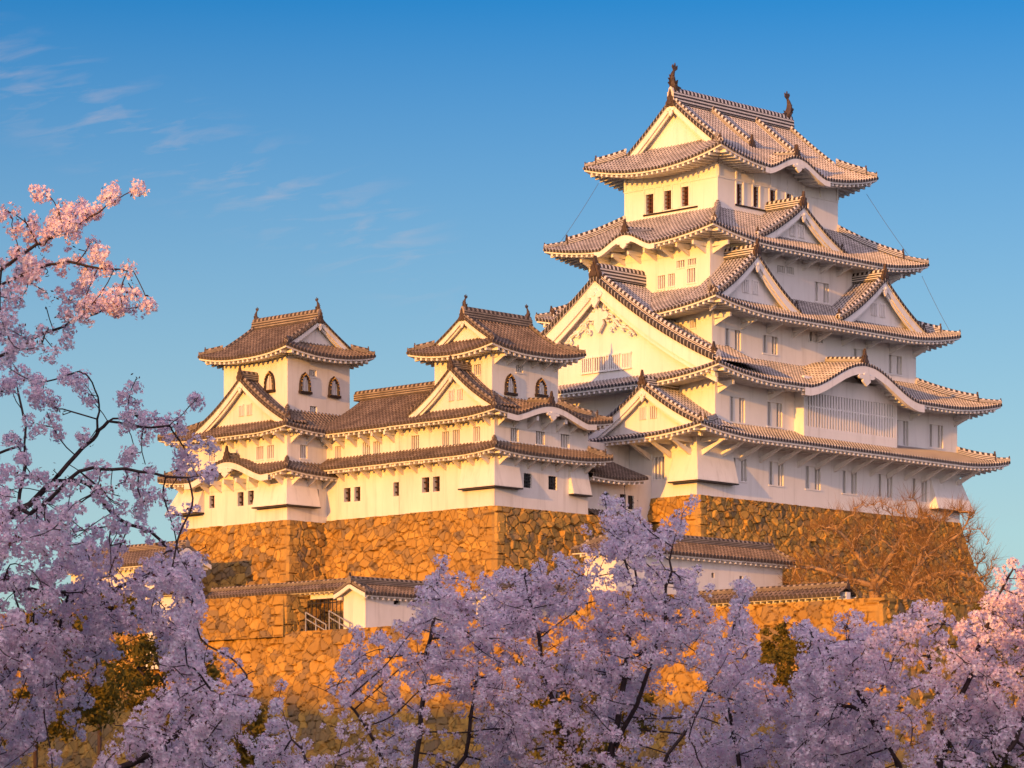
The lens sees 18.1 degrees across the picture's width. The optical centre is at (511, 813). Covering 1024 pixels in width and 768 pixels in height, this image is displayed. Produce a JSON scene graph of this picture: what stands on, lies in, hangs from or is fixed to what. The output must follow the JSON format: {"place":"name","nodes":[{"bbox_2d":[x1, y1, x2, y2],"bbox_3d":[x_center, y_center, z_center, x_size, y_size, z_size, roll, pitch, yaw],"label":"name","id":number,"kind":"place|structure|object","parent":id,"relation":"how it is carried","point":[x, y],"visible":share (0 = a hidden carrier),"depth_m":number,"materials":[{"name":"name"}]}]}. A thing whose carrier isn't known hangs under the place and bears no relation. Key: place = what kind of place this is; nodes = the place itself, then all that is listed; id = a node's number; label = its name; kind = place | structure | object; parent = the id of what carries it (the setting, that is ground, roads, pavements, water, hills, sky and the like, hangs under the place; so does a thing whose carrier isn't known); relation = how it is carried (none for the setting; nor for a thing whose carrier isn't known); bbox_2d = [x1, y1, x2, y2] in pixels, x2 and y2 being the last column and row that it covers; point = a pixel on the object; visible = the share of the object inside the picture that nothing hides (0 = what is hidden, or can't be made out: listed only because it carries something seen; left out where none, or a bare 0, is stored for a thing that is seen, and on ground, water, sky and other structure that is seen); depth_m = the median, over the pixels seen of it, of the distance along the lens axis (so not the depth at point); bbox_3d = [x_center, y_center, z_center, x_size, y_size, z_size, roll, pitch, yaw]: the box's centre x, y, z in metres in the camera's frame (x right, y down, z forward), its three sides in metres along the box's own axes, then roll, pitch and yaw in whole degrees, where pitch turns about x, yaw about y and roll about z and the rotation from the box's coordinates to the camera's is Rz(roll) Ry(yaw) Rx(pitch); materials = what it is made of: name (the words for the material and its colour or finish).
{"place":"outdoors","nodes":[
{"label":"outdoors","id":0,"kind":"place"},
{"bbox_2d":[333,572,444,628],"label":"gate house","id":1,"kind":"structure","parent":0,"point":[373,602],"depth_m":201.86,"materials":[{"name":"paint"}]},
{"bbox_2d":[0,0,1023,613],"label":"sky","id":2,"kind":"structure","parent":0,"point":[386,163],"materials":[{"name":"blue"}]},
{"bbox_2d":[471,576,578,620],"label":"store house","id":3,"kind":"structure","parent":0,"point":[505,587],"depth_m":201.86,"materials":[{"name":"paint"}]},
{"bbox_2d":[947,631,1023,686],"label":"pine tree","id":4,"kind":"object","parent":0,"point":[994,681],"visible":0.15,"depth_m":139.68,"materials":[{"name":"green plant"}]},
{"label":"terrace ground","id":5,"kind":"structure","parent":0,"visible":0},
{"bbox_2d":[0,594,335,644],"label":"stone rampart","id":6,"kind":"object","parent":5,"relation":"on","point":[259,616],"visible":0.37,"depth_m":206.25,"materials":[{"name":"stone"}]},
{"bbox_2d":[64,536,210,608],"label":"gate house","id":7,"kind":"structure","parent":6,"relation":"on","point":[135,554],"depth_m":216.47,"materials":[{"name":"paint"}]},
{"bbox_2d":[205,578,345,601],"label":"tile capped wall","id":8,"kind":"structure","parent":6,"relation":"on","point":[319,589],"depth_m":207.34,"materials":[{"name":"tile"}]},
{"bbox_2d":[305,612,326,630],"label":"handrail","id":9,"kind":"object","parent":5,"relation":"on","point":[315,623],"visible":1,"depth_m":203.48,"materials":[{"name":"metal"}]},
{"bbox_2d":[307,599,343,630],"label":"iron fence","id":10,"kind":"object","parent":5,"relation":"on","point":[320,603],"visible":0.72,"depth_m":204.54,"materials":[{"name":"metal"}]},
{"bbox_2d":[329,610,350,629],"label":"handrail","id":11,"kind":"object","parent":5,"relation":"on","point":[339,620],"visible":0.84,"depth_m":201.92,"materials":[{"name":"metal"}]},
{"bbox_2d":[179,506,656,628],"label":"stone rampart","id":12,"kind":"object","parent":5,"relation":"on","point":[474,542],"visible":0.44,"depth_m":216.09,"materials":[{"name":"stone"}]},
{"bbox_2d":[157,297,375,528],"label":"keep","id":13,"kind":"structure","parent":12,"relation":"on","point":[276,411],"depth_m":221.46,"materials":[{"name":"paint"}]},
{"bbox_2d":[209,495,213,507],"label":"window","id":14,"kind":"structure","parent":13,"relation":"in","point":[211,498],"depth_m":224.48,"materials":[{"name":"red wood"}]},
{"bbox_2d":[209,452,214,462],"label":"window","id":15,"kind":"structure","parent":13,"relation":"in","point":[211,458],"depth_m":224.37,"materials":[{"name":"paint"}]},
{"bbox_2d":[238,492,243,505],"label":"window","id":16,"kind":"structure","parent":13,"relation":"in","point":[240,494],"depth_m":222.41,"materials":[{"name":"red wood"}]},
{"bbox_2d":[248,490,253,504],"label":"window","id":17,"kind":"structure","parent":13,"relation":"in","point":[250,493],"depth_m":221.59,"materials":[{"name":"red wood"}]},
{"bbox_2d":[255,446,263,460],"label":"window","id":18,"kind":"structure","parent":13,"relation":"in","point":[259,450],"depth_m":220.92,"materials":[{"name":"paint"}]},
{"bbox_2d":[266,445,273,459],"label":"window","id":19,"kind":"structure","parent":13,"relation":"in","point":[270,449],"depth_m":220.08,"materials":[{"name":"paint"}]},
{"bbox_2d":[264,371,275,392],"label":"bell window","id":20,"kind":"structure","parent":13,"relation":"in","point":[269,380],"depth_m":221.21,"materials":[{"name":"paint"}]},
{"bbox_2d":[300,445,307,459],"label":"window","id":21,"kind":"structure","parent":13,"relation":"in","point":[303,448],"depth_m":220.03,"materials":[{"name":"paint"}]},
{"bbox_2d":[298,372,312,394],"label":"bell window","id":22,"kind":"structure","parent":13,"relation":"in","point":[304,383],"depth_m":221.11,"materials":[{"name":"paint"}]},
{"bbox_2d":[309,369,316,378],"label":"window","id":23,"kind":"structure","parent":13,"relation":"in","point":[312,373],"depth_m":221.92,"materials":[{"name":"paint"}]},
{"bbox_2d":[327,376,340,398],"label":"bell window","id":24,"kind":"structure","parent":13,"relation":"in","point":[333,387],"depth_m":223.06,"materials":[{"name":"paint"}]},
{"bbox_2d":[317,381,434,520],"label":"connecting gallery","id":25,"kind":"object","parent":12,"relation":"on","point":[362,445],"visible":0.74,"depth_m":218.96,"materials":[{"name":"paint"}]},
{"bbox_2d":[335,446,340,458],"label":"window","id":26,"kind":"structure","parent":25,"relation":"in","point":[338,448],"depth_m":220.78,"materials":[{"name":"paint"}]},
{"bbox_2d":[344,488,350,501],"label":"window","id":27,"kind":"structure","parent":25,"relation":"in","point":[347,491],"depth_m":220.24,"materials":[{"name":"red wood"}]},
{"bbox_2d":[354,487,359,501],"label":"window","id":28,"kind":"structure","parent":25,"relation":"in","point":[356,489],"depth_m":219.49,"materials":[{"name":"red wood"}]},
{"bbox_2d":[363,442,369,454],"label":"window","id":29,"kind":"structure","parent":25,"relation":"in","point":[366,449],"depth_m":218.80,"materials":[{"name":"paint"}]},
{"bbox_2d":[373,441,379,453],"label":"window","id":30,"kind":"structure","parent":25,"relation":"in","point":[376,445],"depth_m":218.05,"materials":[{"name":"paint"}]},
{"bbox_2d":[393,482,398,495],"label":"window","id":31,"kind":"structure","parent":25,"relation":"in","point":[396,484],"depth_m":216.78,"materials":[{"name":"red wood"}]},
{"bbox_2d":[386,295,612,514],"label":"keep","id":32,"kind":"structure","parent":12,"relation":"on","point":[490,418],"depth_m":213.30,"materials":[{"name":"paint"}]},
{"bbox_2d":[412,435,418,449],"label":"window","id":33,"kind":"structure","parent":32,"relation":"in","point":[415,439],"depth_m":215.46,"materials":[{"name":"paint"}]},
{"bbox_2d":[422,477,428,492],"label":"window","id":34,"kind":"structure","parent":32,"relation":"in","point":[425,481],"depth_m":214.88,"materials":[{"name":"red wood"}]},
{"bbox_2d":[433,476,439,491],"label":"window","id":35,"kind":"structure","parent":32,"relation":"in","point":[436,480],"depth_m":214.15,"materials":[{"name":"red wood"}]},
{"bbox_2d":[442,431,448,446],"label":"window","id":36,"kind":"structure","parent":32,"relation":"in","point":[445,435],"depth_m":213.42,"materials":[{"name":"paint"}]},
{"bbox_2d":[453,429,459,445],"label":"window","id":37,"kind":"structure","parent":32,"relation":"in","point":[456,433],"depth_m":212.74,"materials":[{"name":"paint"}]},
{"bbox_2d":[472,426,479,442],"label":"window","id":38,"kind":"structure","parent":32,"relation":"in","point":[476,431],"depth_m":211.39,"materials":[{"name":"paint"}]},
{"bbox_2d":[474,364,480,375],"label":"window","id":39,"kind":"structure","parent":32,"relation":"in","point":[477,368],"depth_m":213.13,"materials":[{"name":"paint"}]},
{"bbox_2d":[504,373,517,395],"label":"bell window","id":40,"kind":"structure","parent":32,"relation":"in","point":[510,382],"depth_m":213.10,"materials":[{"name":"paint"}]},
{"bbox_2d":[510,428,519,443],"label":"window","id":41,"kind":"structure","parent":32,"relation":"in","point":[514,431],"depth_m":211.65,"materials":[{"name":"paint"}]},
{"bbox_2d":[516,365,523,373],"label":"window","id":42,"kind":"structure","parent":32,"relation":"in","point":[519,370],"depth_m":214.04,"materials":[{"name":"paint"}]},
{"bbox_2d":[524,473,531,487],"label":"window","id":43,"kind":"structure","parent":32,"relation":"in","point":[527,477],"depth_m":212.64,"materials":[{"name":"paint"}]},
{"bbox_2d":[536,431,545,446],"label":"window","id":44,"kind":"structure","parent":32,"relation":"in","point":[540,436],"depth_m":213.42,"materials":[{"name":"paint"}]},
{"bbox_2d":[535,377,548,397],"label":"bell window","id":45,"kind":"structure","parent":32,"relation":"in","point":[541,388],"depth_m":215.25,"materials":[{"name":"paint"}]},
{"bbox_2d":[548,476,556,489],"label":"window","id":46,"kind":"structure","parent":32,"relation":"in","point":[552,480],"depth_m":214.30,"materials":[{"name":"paint"}]},
{"bbox_2d":[560,434,569,449],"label":"window","id":47,"kind":"structure","parent":32,"relation":"in","point":[564,438],"depth_m":215.14,"materials":[{"name":"paint"}]},
{"bbox_2d":[588,441,652,530],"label":"connecting passage","id":48,"kind":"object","parent":12,"relation":"on","point":[616,475],"visible":0.39,"depth_m":220.49,"materials":[{"name":"paint"}]},
{"bbox_2d":[628,495,633,508],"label":"window","id":49,"kind":"structure","parent":48,"relation":"in","point":[630,498],"depth_m":221.59,"materials":[{"name":"paint"}]},
{"bbox_2d":[577,591,675,614],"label":"stone rampart","id":50,"kind":"object","parent":5,"relation":"on","point":[591,598],"visible":0.03,"depth_m":193.56,"materials":[{"name":"stone"}]},
{"bbox_2d":[570,529,795,594],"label":"wall turret","id":51,"kind":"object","parent":50,"relation":"on","point":[724,563],"depth_m":199.10,"materials":[{"name":"paint"}]},
{"bbox_2d":[671,579,856,608],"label":"tile capped wall","id":52,"kind":"structure","parent":5,"relation":"on","point":[805,592],"depth_m":176.10,"materials":[{"name":"tile"}]},
{"bbox_2d":[647,494,984,604],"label":"stone rampart","id":53,"kind":"object","parent":5,"relation":"on","point":[779,524],"visible":0.19,"depth_m":226.81,"materials":[{"name":"stone"}]},
{"bbox_2d":[535,63,1010,522],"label":"keep","id":54,"kind":"structure","parent":53,"relation":"on","point":[734,317],"depth_m":229.86,"materials":[{"name":"white paint"}]},
{"bbox_2d":[580,356,592,374],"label":"window","id":55,"kind":"structure","parent":54,"relation":"in","point":[587,362],"depth_m":228.07,"materials":[{"name":"white paint"}]},
{"bbox_2d":[593,355,607,372],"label":"window","id":56,"kind":"structure","parent":54,"relation":"in","point":[600,362],"depth_m":227.18,"materials":[{"name":"white paint"}]},
{"bbox_2d":[607,353,619,370],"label":"window","id":57,"kind":"structure","parent":54,"relation":"in","point":[613,359],"depth_m":226.29,"materials":[{"name":"white paint"}]},
{"bbox_2d":[621,351,631,369],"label":"window","id":58,"kind":"structure","parent":54,"relation":"in","point":[625,356],"depth_m":225.47,"materials":[{"name":"white paint"}]},
{"bbox_2d":[646,194,652,213],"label":"window","id":59,"kind":"structure","parent":54,"relation":"in","point":[649,198],"depth_m":234.73,"materials":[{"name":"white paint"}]},
{"bbox_2d":[652,456,664,480],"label":"window","id":60,"kind":"structure","parent":54,"relation":"in","point":[658,463],"depth_m":222.62,"materials":[{"name":"white paint"}]},
{"bbox_2d":[657,275,664,290],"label":"window","id":61,"kind":"structure","parent":54,"relation":"in","point":[661,279],"depth_m":229.24,"materials":[{"name":"white paint"}]},
{"bbox_2d":[664,190,670,209],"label":"window","id":62,"kind":"structure","parent":54,"relation":"in","point":[667,194],"depth_m":233.48,"materials":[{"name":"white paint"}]},
{"bbox_2d":[667,273,674,287],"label":"window","id":63,"kind":"structure","parent":54,"relation":"in","point":[671,277],"depth_m":228.57,"materials":[{"name":"white paint"}]},
{"bbox_2d":[676,260,684,269],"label":"window","id":64,"kind":"structure","parent":54,"relation":"in","point":[679,264],"depth_m":227.96,"materials":[{"name":"white paint"}]},
{"bbox_2d":[681,186,687,206],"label":"window","id":65,"kind":"structure","parent":54,"relation":"in","point":[684,190],"depth_m":232.28,"materials":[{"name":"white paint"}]},
{"bbox_2d":[686,268,695,284],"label":"window","id":66,"kind":"structure","parent":54,"relation":"in","point":[690,272],"depth_m":227.29,"materials":[{"name":"white paint"}]},
{"bbox_2d":[687,258,695,266],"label":"window","id":67,"kind":"structure","parent":54,"relation":"in","point":[691,262],"depth_m":227.24,"materials":[{"name":"white paint"}]},
{"bbox_2d":[689,319,695,329],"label":"window","id":68,"kind":"structure","parent":54,"relation":"in","point":[692,321],"depth_m":224.92,"materials":[{"name":"white paint"}]},
{"bbox_2d":[725,328,741,351],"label":"window","id":69,"kind":"structure","parent":54,"relation":"in","point":[732,337],"depth_m":225.41,"materials":[{"name":"white paint"}]},
{"bbox_2d":[729,396,745,424],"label":"window","id":70,"kind":"structure","parent":54,"relation":"in","point":[737,405],"depth_m":223.28,"materials":[{"name":"white paint"}]},
{"bbox_2d":[737,184,741,204],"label":"window","id":71,"kind":"structure","parent":54,"relation":"in","point":[739,186],"depth_m":231.77,"materials":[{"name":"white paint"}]},
{"bbox_2d":[734,458,747,482],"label":"window","id":72,"kind":"structure","parent":54,"relation":"in","point":[741,466],"depth_m":223.71,"materials":[{"name":"white paint"}]},
{"bbox_2d":[754,186,758,207],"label":"window","id":73,"kind":"structure","parent":54,"relation":"in","point":[756,189],"depth_m":233.19,"materials":[{"name":"white paint"}]},
{"bbox_2d":[762,335,777,355],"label":"window","id":74,"kind":"structure","parent":54,"relation":"in","point":[769,342],"depth_m":228.24,"materials":[{"name":"white paint"}]},
{"bbox_2d":[770,190,775,200],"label":"window","id":75,"kind":"structure","parent":54,"relation":"in","point":[772,193],"depth_m":234.51,"materials":[{"name":"white paint"}]},
{"bbox_2d":[767,402,782,428],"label":"window","id":76,"kind":"structure","parent":54,"relation":"in","point":[774,410],"depth_m":226.13,"materials":[{"name":"white paint"}]},
{"bbox_2d":[769,461,783,487],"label":"window","id":77,"kind":"structure","parent":54,"relation":"in","point":[776,472],"depth_m":226.29,"materials":[{"name":"white paint"}]},
{"bbox_2d":[777,265,785,274],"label":"window","id":78,"kind":"structure","parent":54,"relation":"in","point":[780,269],"depth_m":231.72,"materials":[{"name":"white paint"}]},
{"bbox_2d":[786,267,794,275],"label":"window","id":79,"kind":"structure","parent":54,"relation":"in","point":[790,271],"depth_m":232.40,"materials":[{"name":"white paint"}]},
{"bbox_2d":[805,466,820,491],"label":"window","id":80,"kind":"structure","parent":54,"relation":"in","point":[812,476],"depth_m":229.10,"materials":[{"name":"white paint"}]},
{"bbox_2d":[809,331,823,344],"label":"window","id":81,"kind":"structure","parent":54,"relation":"in","point":[813,336],"depth_m":231.77,"materials":[{"name":"white paint"}]},
{"bbox_2d":[814,281,829,304],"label":"window","id":82,"kind":"structure","parent":54,"relation":"in","point":[821,289],"depth_m":234.96,"materials":[{"name":"white paint"}]},
{"bbox_2d":[842,470,857,495],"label":"window","id":83,"kind":"structure","parent":54,"relation":"in","point":[849,480],"depth_m":232.17,"materials":[{"name":"white paint"}]},
{"bbox_2d":[853,348,866,356],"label":"window","id":84,"kind":"structure","parent":54,"relation":"in","point":[856,352],"depth_m":235.42,"materials":[{"name":"white paint"}]},
{"bbox_2d":[877,474,892,499],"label":"window","id":85,"kind":"structure","parent":54,"relation":"in","point":[886,487],"depth_m":235.14,"materials":[{"name":"white paint"}]},
{"bbox_2d":[888,354,902,376],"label":"window","id":86,"kind":"structure","parent":54,"relation":"in","point":[894,362],"depth_m":238.61,"materials":[{"name":"white paint"}]},
{"bbox_2d":[897,420,907,446],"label":"window","id":87,"kind":"structure","parent":54,"relation":"in","point":[902,426],"depth_m":236.69,"materials":[{"name":"white paint"}]},
{"bbox_2d":[912,478,927,503],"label":"window","id":88,"kind":"structure","parent":54,"relation":"in","point":[921,488],"depth_m":238.14,"materials":[{"name":"white paint"}]},
{"bbox_2d":[929,424,943,449],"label":"window","id":89,"kind":"structure","parent":54,"relation":"in","point":[935,431],"depth_m":239.60,"materials":[{"name":"white paint"}]},
{"bbox_2d":[777,482,951,598],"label":"bare tree","id":90,"kind":"object","parent":5,"relation":"on","point":[875,589],"visible":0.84,"depth_m":202.45,"materials":[{"name":"brown plant"}]},
{"bbox_2d":[883,491,1009,604],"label":"bare tree","id":91,"kind":"object","parent":5,"relation":"on","point":[951,573],"visible":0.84,"depth_m":199.27,"materials":[{"name":"brown plant"}]},
{"bbox_3d":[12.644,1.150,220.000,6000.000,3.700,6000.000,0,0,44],"label":"ground","id":92,"kind":"structure","parent":0,"visible":0},
{"bbox_2d":[0,606,134,767],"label":"pine tree","id":93,"kind":"object","parent":92,"relation":"on","point":[105,697],"visible":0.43,"depth_m":69.80,"materials":[{"name":"green plant"}]},
{"bbox_2d":[33,586,173,760],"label":"pine tree","id":94,"kind":"object","parent":92,"relation":"on","point":[137,651],"visible":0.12,"depth_m":79.53,"materials":[{"name":"green plant"}]},
{"bbox_2d":[0,178,261,767],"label":"cherry tree","id":95,"kind":"object","parent":92,"relation":"on","point":[179,572],"visible":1,"depth_m":26.61,"materials":[{"name":"pink plant"}]},
{"bbox_2d":[110,633,225,730],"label":"pine tree","id":96,"kind":"object","parent":92,"relation":"on","point":[212,671],"visible":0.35,"depth_m":84.29,"materials":[{"name":"green plant"}]},
{"bbox_2d":[122,687,282,767],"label":"pine tree","id":97,"kind":"object","parent":92,"relation":"on","point":[257,727],"visible":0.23,"depth_m":59.45,"materials":[{"name":"green plant"}]},
{"bbox_2d":[249,554,538,767],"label":"cherry tree","id":98,"kind":"object","parent":92,"relation":"on","point":[436,663],"visible":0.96,"depth_m":40.18,"materials":[{"name":"pink plant"}]},
{"bbox_2d":[0,598,1023,767],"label":"stone rampart","id":99,"kind":"object","parent":92,"relation":"on","point":[297,661],"visible":0.19,"depth_m":194.21,"materials":[{"name":"brown stone"}]},
{"bbox_2d":[146,587,184,669],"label":"plaster wall","id":100,"kind":"structure","parent":99,"relation":"on","point":[167,600],"depth_m":211.16,"materials":[{"name":"paint"}]},
{"bbox_2d":[493,650,659,767],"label":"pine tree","id":101,"kind":"object","parent":92,"relation":"on","point":[646,697],"visible":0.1,"depth_m":61.58,"materials":[{"name":"green plant"}]},
{"bbox_2d":[474,486,761,767],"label":"cherry tree","id":102,"kind":"object","parent":92,"relation":"on","point":[629,696],"visible":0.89,"depth_m":41.43,"materials":[{"name":"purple plant"}]},
{"bbox_2d":[678,576,895,767],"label":"cherry tree","id":103,"kind":"object","parent":92,"relation":"on","point":[774,705],"visible":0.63,"depth_m":38.63,"materials":[{"name":"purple plant"}]},
{"bbox_2d":[759,621,822,704],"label":"pine tree","id":104,"kind":"object","parent":92,"relation":"on","point":[781,629],"visible":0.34,"depth_m":119.43,"materials":[{"name":"green plant"}]},
{"bbox_2d":[754,633,865,753],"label":"pine tree","id":105,"kind":"object","parent":92,"relation":"on","point":[783,656],"visible":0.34,"depth_m":109.60,"materials":[{"name":"green plant"}]},
{"bbox_2d":[783,556,1023,767],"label":"cherry tree","id":106,"kind":"object","parent":92,"relation":"on","point":[841,655],"visible":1,"depth_m":35.47,"materials":[{"name":"pink plant"}]},
{"bbox_2d":[944,710,1023,767],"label":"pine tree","id":107,"kind":"object","parent":92,"relation":"on","point":[1004,765],"visible":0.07,"depth_m":54.53,"materials":[{"name":"green plant"}]},
{"bbox_2d":[968,589,1023,706],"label":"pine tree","id":108,"kind":"object","parent":92,"relation":"on","point":[976,608],"visible":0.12,"depth_m":149.74,"materials":[{"name":"plant"}]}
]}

